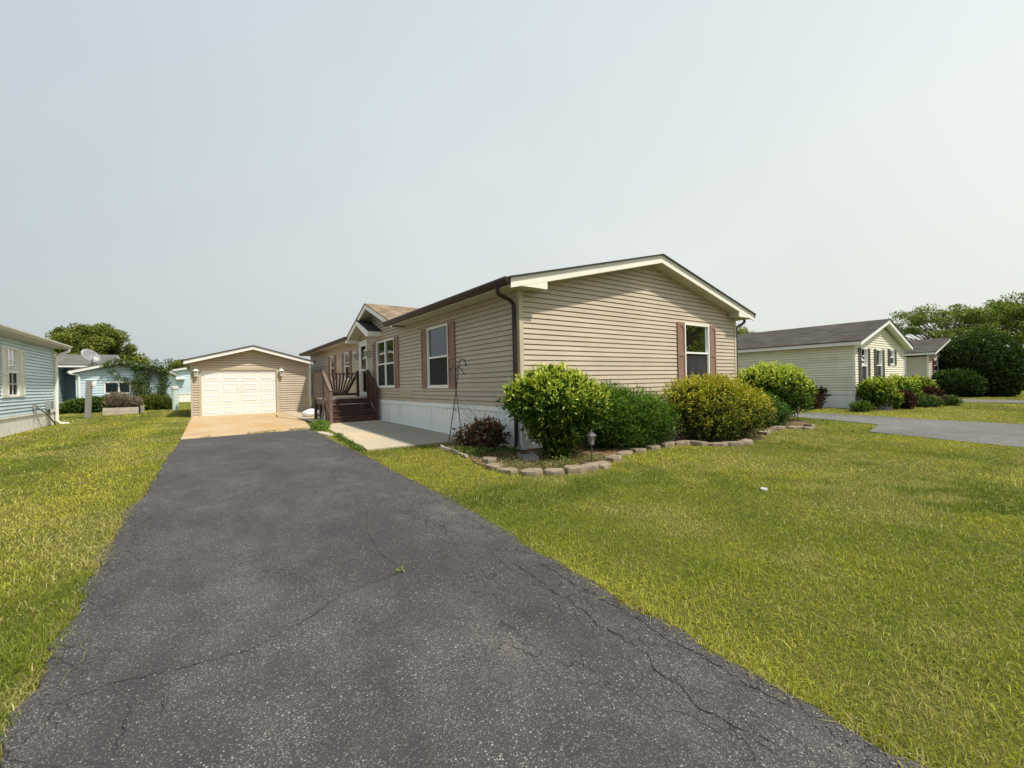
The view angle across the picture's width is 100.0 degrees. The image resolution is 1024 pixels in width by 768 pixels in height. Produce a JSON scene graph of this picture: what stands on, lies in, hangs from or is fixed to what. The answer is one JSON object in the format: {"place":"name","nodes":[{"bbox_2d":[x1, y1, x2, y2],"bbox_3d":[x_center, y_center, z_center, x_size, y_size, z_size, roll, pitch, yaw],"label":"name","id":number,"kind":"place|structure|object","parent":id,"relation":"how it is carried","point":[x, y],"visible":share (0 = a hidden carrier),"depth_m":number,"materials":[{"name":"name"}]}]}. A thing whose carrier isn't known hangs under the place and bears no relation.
{"place":"outdoors","nodes":[
{"label":"outdoors","id":0,"kind":"place"},
{"bbox_2d":[171,367,190,401],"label":"house","id":1,"kind":"structure","parent":0,"point":[183,384],"depth_m":41.32,"materials":[{"name":"blue"}]},
{"bbox_2d":[309,367,310,396],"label":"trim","id":2,"kind":"structure","parent":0,"point":[310,381],"depth_m":49.86,"materials":[{"name":"yellow"}]},
{"bbox_2d":[283,411,408,450],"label":"walkway","id":3,"kind":"structure","parent":0,"point":[368,441],"depth_m":10.37,"materials":[{"name":"concrete"}]},
{"bbox_2d":[302,409,318,416],"bbox_3d":[-7.963,1.131,17.084,0.730,0.303,0.526,-1,0,-36],"label":"sack","id":4,"kind":"object","parent":3,"relation":"on","point":[308,413],"visible":0.75,"depth_m":16.86,"materials":[{"name":"white plastic"}]},
{"bbox_2d":[321,408,325,419],"bbox_3d":[-6.209,1.028,14.061,0.180,0.475,0.087,-1,0,-36],"label":"leaning board","id":5,"kind":"object","parent":3,"relation":"on","point":[323,414],"visible":0.64,"depth_m":14.07,"materials":[{"name":"grey wood"}]},
{"bbox_2d":[313,370,378,423],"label":"entrance stairs","id":6,"kind":"structure","parent":3,"relation":"on","point":[344,409],"depth_m":14.74,"materials":[{"name":"brown wood"}]},
{"bbox_2d":[0,429,929,767],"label":"driveway","id":7,"kind":"structure","parent":0,"point":[262,603],"depth_m":2.19,"materials":[{"name":"grey asphalt"}]},
{"bbox_2d":[0,392,1023,767],"bbox_3d":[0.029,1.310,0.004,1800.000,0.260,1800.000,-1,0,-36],"label":"lawn","id":8,"kind":"structure","parent":0,"point":[810,650],"depth_m":3.34,"materials":[{"name":"green plant"}]},
{"bbox_2d":[0,323,71,437],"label":"house","id":9,"kind":"structure","parent":8,"relation":"on","point":[29,398],"depth_m":13.48,"materials":[{"name":"blue"}]},
{"bbox_2d":[8,346,19,396],"bbox_3d":[-14.615,-0.340,12.556,0.092,1.460,0.884,-1,0,-36],"label":"window","id":10,"kind":"structure","parent":9,"relation":"in","point":[13,353],"depth_m":12.70,"materials":[{"name":"white glass"}]},
{"bbox_2d":[54,394,106,413],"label":"hedge","id":11,"kind":"object","parent":8,"relation":"on","point":[75,405],"visible":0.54,"depth_m":23.81,"materials":[{"name":"green plant"}]},
{"bbox_2d":[54,354,120,404],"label":"house","id":12,"kind":"structure","parent":8,"relation":"on","point":[66,382],"depth_m":26.29,"materials":[{"name":"blue"}]},
{"bbox_2d":[84,381,96,417],"bbox_3d":[-18.957,0.703,19.326,0.425,1.700,0.235,-1,0,-36],"label":"utility post","id":13,"kind":"object","parent":8,"relation":"on","point":[88,396],"visible":0.96,"depth_m":19.28,"materials":[{"name":"grey wood"}]},
{"bbox_2d":[44,322,137,355],"bbox_3d":[-39.009,-1.883,39.893,6.617,7.817,6.877,-1,0,8],"label":"maple tree","id":14,"kind":"object","parent":8,"relation":"on","point":[104,339],"visible":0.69,"depth_m":38.50,"materials":[{"name":"green plant"}]},
{"bbox_2d":[67,360,179,397],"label":"outbuilding","id":15,"kind":"structure","parent":8,"relation":"on","point":[103,380],"depth_m":25.65,"materials":[{"name":"blue"}]},
{"bbox_2d":[81,349,100,365],"bbox_3d":[-24.721,-1.429,25.200,0.772,1.257,0.654,-1,0,-12],"label":"satellite dish","id":16,"kind":"object","parent":15,"relation":"attached to","point":[92,356],"visible":0.94,"depth_m":25.23,"materials":[{"name":"grey metal"}]},
{"bbox_2d":[104,381,142,393],"bbox_3d":[-23.326,0.218,25.825,1.770,0.720,0.090,-1,0,-36],"label":"window","id":17,"kind":"structure","parent":15,"relation":"in","point":[130,386],"depth_m":25.90,"materials":[{"name":"glass"}]},
{"bbox_2d":[99,357,175,395],"bbox_3d":[-22.502,0.001,25.965,3.544,3.225,0.739,-1,0,-36],"label":"climbing vine","id":18,"kind":"object","parent":15,"relation":"attached to","point":[136,367],"visible":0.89,"depth_m":26.12,"materials":[{"name":"green plant"}]},
{"bbox_2d":[102,406,144,414],"bbox_3d":[-20.403,1.369,22.633,1.435,0.370,2.020,-1,0,-36],"label":"planter box","id":19,"kind":"object","parent":8,"relation":"on","point":[125,410],"visible":0.88,"depth_m":21.86,"materials":[{"name":"brown wood"}]},
{"bbox_2d":[102,391,143,407],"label":"dry plant","id":20,"kind":"object","parent":19,"relation":"in","point":[118,399],"visible":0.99,"depth_m":22.31,"materials":[{"name":"brown plant"}]},
{"bbox_2d":[111,348,151,363],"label":"maple tree","id":21,"kind":"object","parent":8,"relation":"on","point":[134,357],"visible":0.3,"depth_m":41.61,"materials":[{"name":"green plant"}]},
{"bbox_2d":[134,393,179,410],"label":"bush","id":22,"kind":"object","parent":8,"relation":"on","point":[153,401],"visible":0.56,"depth_m":25.73,"materials":[{"name":"green plant"}]},
{"bbox_2d":[171,386,178,409],"bbox_3d":[-19.640,0.829,25.042,0.380,1.440,0.370,-1,0,-36],"label":"vent post","id":23,"kind":"object","parent":8,"relation":"on","point":[175,404],"visible":0.9,"depth_m":24.93,"materials":[{"name":"white plastic"}]},
{"bbox_2d":[165,359,184,368],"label":"maple tree","id":24,"kind":"object","parent":8,"relation":"on","point":[178,363],"visible":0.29,"depth_m":55.62,"materials":[{"name":"green plant"}]},
{"bbox_2d":[181,412,311,439],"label":"slab","id":25,"kind":"structure","parent":8,"relation":"on","point":[219,426],"depth_m":13.89,"materials":[{"name":"concrete"}]},
{"bbox_2d":[204,427,310,436],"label":"weeds","id":26,"kind":"object","parent":25,"relation":"on","point":[273,430],"visible":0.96,"depth_m":11.78,"materials":[{"name":"green plant"}]},
{"bbox_2d":[180,345,315,417],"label":"garage","id":27,"kind":"structure","parent":8,"relation":"on","point":[252,379],"depth_m":19.28,"materials":[{"name":"beige"}]},
{"bbox_2d":[201,370,276,415],"bbox_3d":[-12.101,0.373,19.146,2.820,2.000,0.070,-1,0,-36],"label":"garage door","id":28,"kind":"structure","parent":27,"relation":"in","point":[224,392],"depth_m":19.08,"materials":[{"name":"white metal"}]},
{"bbox_2d":[310,419,331,430],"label":"weed clump","id":29,"kind":"object","parent":8,"relation":"on","point":[324,426],"visible":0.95,"depth_m":12.14,"materials":[{"name":"green plant"}]},
{"bbox_2d":[317,431,332,435],"bbox_3d":[-4.829,1.292,11.030,0.196,0.091,0.940,-1,0,-43],"label":"paver","id":30,"kind":"object","parent":8,"relation":"on","point":[324,433],"visible":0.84,"depth_m":10.87,"materials":[{"name":"white stone"}]},
{"bbox_2d":[330,432,364,450],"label":"edge weeds","id":31,"kind":"object","parent":8,"relation":"on","point":[346,441],"visible":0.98,"depth_m":9.27,"materials":[{"name":"green plant"}]},
{"bbox_2d":[344,421,457,446],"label":"patio","id":32,"kind":"structure","parent":8,"relation":"on","point":[410,436],"depth_m":10.85,"materials":[{"name":"grey concrete"}]},
{"bbox_2d":[440,444,467,457],"bbox_3d":[-1.128,1.259,8.127,0.102,0.077,1.430,-1,0,-28],"label":"bed edging","id":33,"kind":"object","parent":8,"relation":"on","point":[458,452],"visible":0.87,"depth_m":8.02,"materials":[{"name":"grey stone"}]},
{"bbox_2d":[449,358,466,440],"bbox_3d":[-1.183,0.370,9.345,0.448,1.852,0.036,-1,0,-2],"label":"shepherd hook","id":34,"kind":"object","parent":8,"relation":"on","point":[455,396],"visible":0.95,"depth_m":9.34,"materials":[{"name":"black metal"}]},
{"bbox_2d":[450,365,465,428],"bbox_3d":[-1.158,0.437,9.336,0.361,1.718,0.029,-1,0,-2],"label":"shepherd hook","id":35,"kind":"object","parent":8,"relation":"on","point":[456,390],"visible":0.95,"depth_m":9.33,"materials":[{"name":"black metal"}]},
{"bbox_2d":[0,431,952,767],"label":"grass fringe","id":36,"kind":"object","parent":8,"relation":"on","point":[562,561],"depth_m":2.20,"materials":[{"name":"green plant"}]},
{"bbox_2d":[437,443,518,457],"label":"soil","id":37,"kind":"structure","parent":8,"relation":"on","point":[440,448],"depth_m":8.23,"materials":[{"name":"grey soil"}]},
{"bbox_2d":[449,404,489,444],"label":"dry grass stems","id":38,"kind":"object","parent":37,"relation":"on","point":[468,417],"visible":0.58,"depth_m":8.90,"materials":[{"name":"beige plant"}]},
{"bbox_2d":[449,414,511,451],"bbox_3d":[-0.645,1.009,8.304,1.174,0.943,1.130,-1,0,-36],"label":"maroon shrub","id":39,"kind":"object","parent":8,"relation":"on","point":[480,430],"visible":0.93,"depth_m":8.12,"materials":[{"name":"red plant"}]},
{"bbox_2d":[446,444,523,456],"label":"shrub foot weeds","id":40,"kind":"object","parent":8,"relation":"on","point":[470,449],"visible":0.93,"depth_m":7.70,"materials":[{"name":"green plant"}]},
{"bbox_2d":[485,463,504,470],"bbox_3d":[-0.250,1.285,6.616,0.273,0.101,0.290,-1,0,-36],"label":"edging stone","id":41,"kind":"object","parent":8,"relation":"on","point":[493,466],"visible":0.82,"depth_m":6.54,"materials":[{"name":"beige stone"}]},
{"bbox_2d":[498,467,516,474],"bbox_3d":[-0.043,1.288,6.341,0.331,0.104,0.227,-1,0,41],"label":"edging stone","id":42,"kind":"object","parent":8,"relation":"on","point":[509,470],"visible":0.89,"depth_m":6.24,"materials":[{"name":"beige stone"}]},
{"bbox_2d":[299,254,755,450],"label":"house","id":43,"kind":"structure","parent":8,"relation":"on","point":[654,322],"depth_m":10.26,"materials":[{"name":"beige plastic"}]},
{"bbox_2d":[330,356,333,379],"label":"window","id":44,"kind":"structure","parent":43,"relation":"in","point":[331,357],"depth_m":20.30,"materials":[{"name":"white glass"}]},
{"bbox_2d":[344,352,348,379],"bbox_3d":[-6.909,-0.743,18.028,0.092,1.170,0.774,-1,0,-36],"label":"window","id":45,"kind":"structure","parent":43,"relation":"in","point":[346,358],"depth_m":18.19,"materials":[{"name":"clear glass"}]},
{"bbox_2d":[360,342,366,395],"bbox_3d":[-5.581,-0.551,16.129,0.090,1.980,0.852,-1,0,-36],"label":"door","id":46,"kind":"structure","parent":43,"relation":"in","point":[363,367],"depth_m":16.24,"materials":[{"name":"white glass"}]},
{"bbox_2d":[376,338,394,387],"bbox_3d":[-4.166,-0.666,14.198,0.092,1.580,1.754,-1,0,-36],"label":"window","id":47,"kind":"structure","parent":43,"relation":"in","point":[384,348],"depth_m":14.17,"materials":[{"name":"white glass"}]},
{"bbox_2d":[426,323,447,387],"bbox_3d":[-1.889,-0.690,11.013,0.092,1.590,1.244,-1,0,-36],"label":"window","id":48,"kind":"structure","parent":43,"relation":"in","point":[437,346],"depth_m":11.07,"materials":[{"name":"clear glass"}]},
{"bbox_2d":[685,323,709,377],"bbox_3d":[4.991,-0.833,11.612,1.204,1.570,0.092,-1,0,-36],"label":"window","id":49,"kind":"structure","parent":43,"relation":"in","point":[697,341],"depth_m":11.64,"materials":[{"name":"clear glass"}]},
{"bbox_2d":[520,468,542,476],"bbox_3d":[0.280,1.286,6.207,0.329,0.107,0.274,-1,0,0],"label":"edging stone","id":50,"kind":"object","parent":8,"relation":"on","point":[532,472],"visible":0.9,"depth_m":6.11,"materials":[{"name":"beige stone"}]},
{"bbox_2d":[543,468,563,475],"bbox_3d":[0.616,1.284,6.236,0.291,0.106,0.247,-1,0,19],"label":"edging stone","id":51,"kind":"object","parent":8,"relation":"on","point":[553,471],"visible":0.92,"depth_m":6.15,"materials":[{"name":"beige stone"}]},
{"bbox_2d":[496,360,614,460],"bbox_3d":[0.782,0.510,7.475,2.021,1.852,1.867,-1,0,-36],"label":"light green shrub","id":52,"kind":"object","parent":8,"relation":"on","point":[556,409],"visible":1,"depth_m":7.06,"materials":[{"name":"green plant"}]},
{"bbox_2d":[564,465,585,474],"bbox_3d":[0.914,1.270,6.321,0.301,0.124,0.260,-1,0,-17],"label":"edging stone","id":53,"kind":"object","parent":8,"relation":"on","point":[576,469],"visible":0.89,"depth_m":6.23,"materials":[{"name":"beige stone"}]},
{"bbox_2d":[581,462,598,471],"bbox_3d":[1.176,1.261,6.481,0.306,0.130,0.228,-1,0,-36],"label":"edging stone","id":54,"kind":"object","parent":8,"relation":"on","point":[591,466],"visible":0.74,"depth_m":6.41,"materials":[{"name":"beige stone"}]},
{"bbox_2d":[596,460,610,469],"bbox_3d":[1.405,1.264,6.638,0.274,0.113,0.268,-1,0,-36],"label":"edging stone","id":55,"kind":"object","parent":8,"relation":"on","point":[604,465],"visible":0.73,"depth_m":6.55,"materials":[{"name":"beige stone"}]},
{"bbox_2d":[604,455,621,461],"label":"edging stone","id":56,"kind":"object","parent":8,"relation":"on","point":[614,458],"visible":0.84,"depth_m":7.07,"materials":[{"name":"beige stone"}]},
{"bbox_2d":[617,450,632,456],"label":"edging stone","id":57,"kind":"object","parent":8,"relation":"on","point":[627,452],"visible":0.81,"depth_m":7.58,"materials":[{"name":"beige stone"}]},
{"bbox_2d":[579,377,689,450],"bbox_3d":[2.249,0.673,8.592,2.831,1.667,1.830,-1,0,-36],"label":"dark green yew","id":58,"kind":"object","parent":8,"relation":"on","point":[640,418],"visible":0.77,"depth_m":8.16,"materials":[{"name":"green plant"}]},
{"bbox_2d":[629,448,646,452],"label":"edging stone","id":59,"kind":"object","parent":8,"relation":"on","point":[640,450],"visible":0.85,"depth_m":7.83,"materials":[{"name":"beige stone"}]},
{"bbox_2d":[470,418,809,472],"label":"mulch","id":60,"kind":"object","parent":8,"relation":"on","point":[503,456],"visible":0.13,"depth_m":7.86,"materials":[{"name":"brown wood"}]},
{"bbox_2d":[482,456,496,462],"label":"edging stone","id":61,"kind":"object","parent":60,"relation":"on","point":[488,459],"visible":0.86,"depth_m":6.99,"materials":[{"name":"beige stone"}]},
{"bbox_2d":[517,451,539,461],"bbox_3d":[0.273,1.229,7.310,0.269,0.084,0.484,-1,0,-15],"label":"splash block","id":62,"kind":"object","parent":60,"relation":"on","point":[530,456],"depth_m":7.28,"materials":[{"name":"grey concrete"}]},
{"bbox_2d":[493,451,613,469],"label":"bed weeds","id":63,"kind":"object","parent":60,"relation":"on","point":[573,463],"visible":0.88,"depth_m":6.68,"materials":[{"name":"green plant"}]},
{"bbox_2d":[586,430,596,461],"bbox_3d":[1.262,1.031,6.815,0.176,0.615,0.167,-1,0,-36],"label":"path lamp","id":64,"kind":"object","parent":60,"relation":"on","point":[591,435],"visible":0.97,"depth_m":6.78,"materials":[{"name":"metal"}]},
{"bbox_2d":[795,406,800,420],"bbox_3d":[8.329,0.879,12.522,0.176,0.545,0.167,-1,0,-36],"label":"path lamp","id":65,"kind":"object","parent":60,"relation":"on","point":[797,410],"visible":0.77,"depth_m":12.49,"materials":[{"name":"metal"}]},
{"bbox_2d":[645,444,660,449],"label":"edging stone","id":66,"kind":"object","parent":8,"relation":"on","point":[653,447],"visible":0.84,"depth_m":8.14,"materials":[{"name":"beige stone"}]},
{"bbox_2d":[660,441,674,447],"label":"edging stone","id":67,"kind":"object","parent":8,"relation":"on","point":[666,444],"visible":0.85,"depth_m":8.40,"materials":[{"name":"beige stone"}]},
{"bbox_2d":[675,440,689,445],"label":"edging stone","id":68,"kind":"object","parent":8,"relation":"on","point":[683,442],"visible":0.8,"depth_m":8.52,"materials":[{"name":"beige stone"}]},
{"bbox_2d":[690,440,709,446],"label":"edging stone","id":69,"kind":"object","parent":8,"relation":"on","point":[697,442],"visible":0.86,"depth_m":8.49,"materials":[{"name":"beige stone"}]},
{"bbox_2d":[657,370,777,441],"bbox_3d":[4.438,0.502,9.447,2.781,1.656,2.017,-1,0,-36],"label":"golden shrub","id":70,"kind":"object","parent":8,"relation":"on","point":[715,406],"visible":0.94,"depth_m":8.95,"materials":[{"name":"green plant"}]},
{"bbox_2d":[709,442,727,446],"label":"edging stone","id":71,"kind":"object","parent":8,"relation":"on","point":[716,444],"visible":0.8,"depth_m":8.42,"materials":[{"name":"beige stone"}]},
{"bbox_2d":[722,441,742,446],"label":"edging stone","id":72,"kind":"object","parent":8,"relation":"on","point":[734,443],"visible":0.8,"depth_m":8.44,"materials":[{"name":"beige stone"}]},
{"bbox_2d":[736,324,755,333],"bbox_3d":[16.029,-1.657,30.654,2.928,5.206,2.680,-1,0,-36],"label":"maple tree","id":73,"kind":"object","parent":8,"relation":"on","point":[742,330],"visible":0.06,"depth_m":29.95,"materials":[{"name":"green plant"}]},
{"bbox_2d":[739,438,753,445],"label":"edging stone","id":74,"kind":"object","parent":8,"relation":"on","point":[745,441],"visible":0.78,"depth_m":8.58,"materials":[{"name":"beige stone"}]},
{"bbox_2d":[758,431,769,435],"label":"edging stone","id":75,"kind":"object","parent":8,"relation":"on","point":[765,433],"visible":0.66,"depth_m":9.87,"materials":[{"name":"beige stone"}]},
{"bbox_2d":[758,390,794,425],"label":"dark green shrub","id":76,"kind":"object","parent":8,"relation":"on","point":[782,412],"visible":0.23,"depth_m":11.36,"materials":[{"name":"green plant"}]},
{"bbox_2d":[771,426,785,429],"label":"edging stone","id":77,"kind":"object","parent":8,"relation":"on","point":[780,427],"visible":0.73,"depth_m":10.75,"materials":[{"name":"beige stone"}]},
{"bbox_2d":[737,360,819,415],"bbox_3d":[7.796,0.206,12.819,2.572,1.861,2.120,-1,0,-36],"label":"light green shrub","id":78,"kind":"object","parent":8,"relation":"on","point":[793,388],"visible":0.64,"depth_m":12.32,"materials":[{"name":"green plant"}]},
{"bbox_2d":[787,426,800,429],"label":"edging stone","id":79,"kind":"object","parent":8,"relation":"on","point":[795,427],"visible":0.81,"depth_m":10.81,"materials":[{"name":"beige stone"}]},
{"bbox_2d":[801,426,814,429],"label":"edging stone","id":80,"kind":"object","parent":8,"relation":"on","point":[806,428],"visible":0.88,"depth_m":10.73,"materials":[{"name":"beige stone"}]},
{"bbox_2d":[803,385,831,408],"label":"maroon shrub","id":81,"kind":"object","parent":8,"relation":"on","point":[820,397],"visible":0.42,"depth_m":16.75,"materials":[{"name":"brown plant"}]},
{"bbox_2d":[737,319,913,408],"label":"house","id":82,"kind":"structure","parent":8,"relation":"on","point":[839,362],"depth_m":18.12,"materials":[{"name":"yellow plastic"}]},
{"bbox_2d":[861,348,867,380],"bbox_3d":[14.149,-0.734,17.286,0.774,1.430,0.092,-1,0,-36],"label":"window","id":83,"kind":"structure","parent":82,"relation":"in","point":[864,350],"depth_m":17.40,"materials":[{"name":"white glass"}]},
{"bbox_2d":[877,349,882,376],"bbox_3d":[15.693,-0.796,18.391,0.774,1.380,0.092,-1,0,-36],"label":"window","id":84,"kind":"structure","parent":82,"relation":"in","point":[879,351],"depth_m":18.48,"materials":[{"name":"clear glass"}]},
{"bbox_2d":[890,349,894,364],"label":"window","id":85,"kind":"structure","parent":82,"relation":"in","point":[891,350],"depth_m":19.54,"materials":[{"name":"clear glass"}]},
{"bbox_2d":[848,400,874,411],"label":"green plant","id":86,"kind":"object","parent":8,"relation":"on","point":[860,406],"visible":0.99,"depth_m":15.39,"materials":[{"name":"green plant"}]},
{"bbox_2d":[855,375,904,409],"bbox_3d":[13.877,0.355,16.278,1.637,1.452,1.482,-1,0,-36],"label":"light green shrub","id":87,"kind":"object","parent":8,"relation":"on","point":[875,390],"visible":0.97,"depth_m":15.95,"materials":[{"name":"green plant"}]},
{"bbox_2d":[877,400,892,410],"bbox_3d":[13.994,0.805,16.138,0.457,0.397,0.590,-1,0,40],"label":"boulder","id":88,"kind":"object","parent":8,"relation":"on","point":[882,407],"visible":0.41,"depth_m":15.90,"materials":[{"name":"grey stone"}]},
{"bbox_2d":[887,373,926,406],"bbox_3d":[16.039,0.311,17.764,2.062,1.528,1.577,-1,0,-13],"label":"light green shrub","id":89,"kind":"object","parent":8,"relation":"on","point":[901,382],"visible":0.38,"depth_m":17.31,"materials":[{"name":"green plant"}]},
{"bbox_2d":[895,389,919,408],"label":"maroon shrub","id":90,"kind":"object","parent":8,"relation":"on","point":[910,399],"visible":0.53,"depth_m":16.36,"materials":[{"name":"brown plant"}]},
{"bbox_2d":[907,374,939,388],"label":"light green shrub","id":91,"kind":"object","parent":8,"relation":"on","point":[922,381],"visible":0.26,"depth_m":18.42,"materials":[{"name":"green plant"}]},
{"bbox_2d":[904,338,951,378],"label":"house","id":92,"kind":"structure","parent":8,"relation":"on","point":[922,357],"depth_m":24.64,"materials":[{"name":"beige plastic"}]},
{"bbox_2d":[934,359,937,371],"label":"window","id":93,"kind":"structure","parent":92,"relation":"in","point":[935,361],"depth_m":25.14,"materials":[{"name":"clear glass"}]},
{"bbox_2d":[917,394,944,407],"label":"green plant","id":94,"kind":"object","parent":8,"relation":"on","point":[933,401],"visible":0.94,"depth_m":16.96,"materials":[{"name":"green plant"}]},
{"bbox_2d":[921,385,947,404],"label":"maroon shrub","id":95,"kind":"object","parent":8,"relation":"on","point":[932,391],"visible":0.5,"depth_m":17.66,"materials":[{"name":"brown plant"}]},
{"bbox_2d":[940,394,963,405],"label":"green plant","id":96,"kind":"object","parent":8,"relation":"on","point":[952,400],"visible":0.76,"depth_m":17.77,"materials":[{"name":"green plant"}]},
{"bbox_2d":[888,298,1023,346],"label":"locust tree","id":97,"kind":"object","parent":8,"relation":"on","point":[919,319],"visible":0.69,"depth_m":32.23,"materials":[{"name":"green plant"}]},
{"bbox_2d":[931,368,990,396],"bbox_3d":[24.763,-0.038,23.983,2.732,1.904,2.646,-1,0,-36],"label":"round hedge","id":98,"kind":"object","parent":8,"relation":"on","point":[955,382],"visible":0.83,"depth_m":23.23,"materials":[{"name":"green plant"}]},
{"bbox_2d":[938,327,1023,396],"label":"tall hedge","id":99,"kind":"object","parent":8,"relation":"on","point":[994,360],"visible":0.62,"depth_m":23.40,"materials":[{"name":"green plant"}]},
{"bbox_2d":[957,291,1023,345],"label":"locust tree","id":100,"kind":"object","parent":8,"relation":"on","point":[1017,312],"visible":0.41,"depth_m":32.73,"materials":[{"name":"green plant"}]},
{"bbox_2d":[0,0,1023,368],"label":"sky","id":101,"kind":"structure","parent":0,"point":[187,178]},
{"bbox_2d":[785,412,1023,447],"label":"neighbour driveway","id":102,"kind":"structure","parent":0,"point":[1006,434],"depth_m":10.56,"materials":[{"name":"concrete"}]},
{"bbox_2d":[962,399,1023,403],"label":"driveway","id":103,"kind":"structure","parent":0,"point":[996,401],"depth_m":19.82,"materials":[{"name":"concrete"}]}
]}

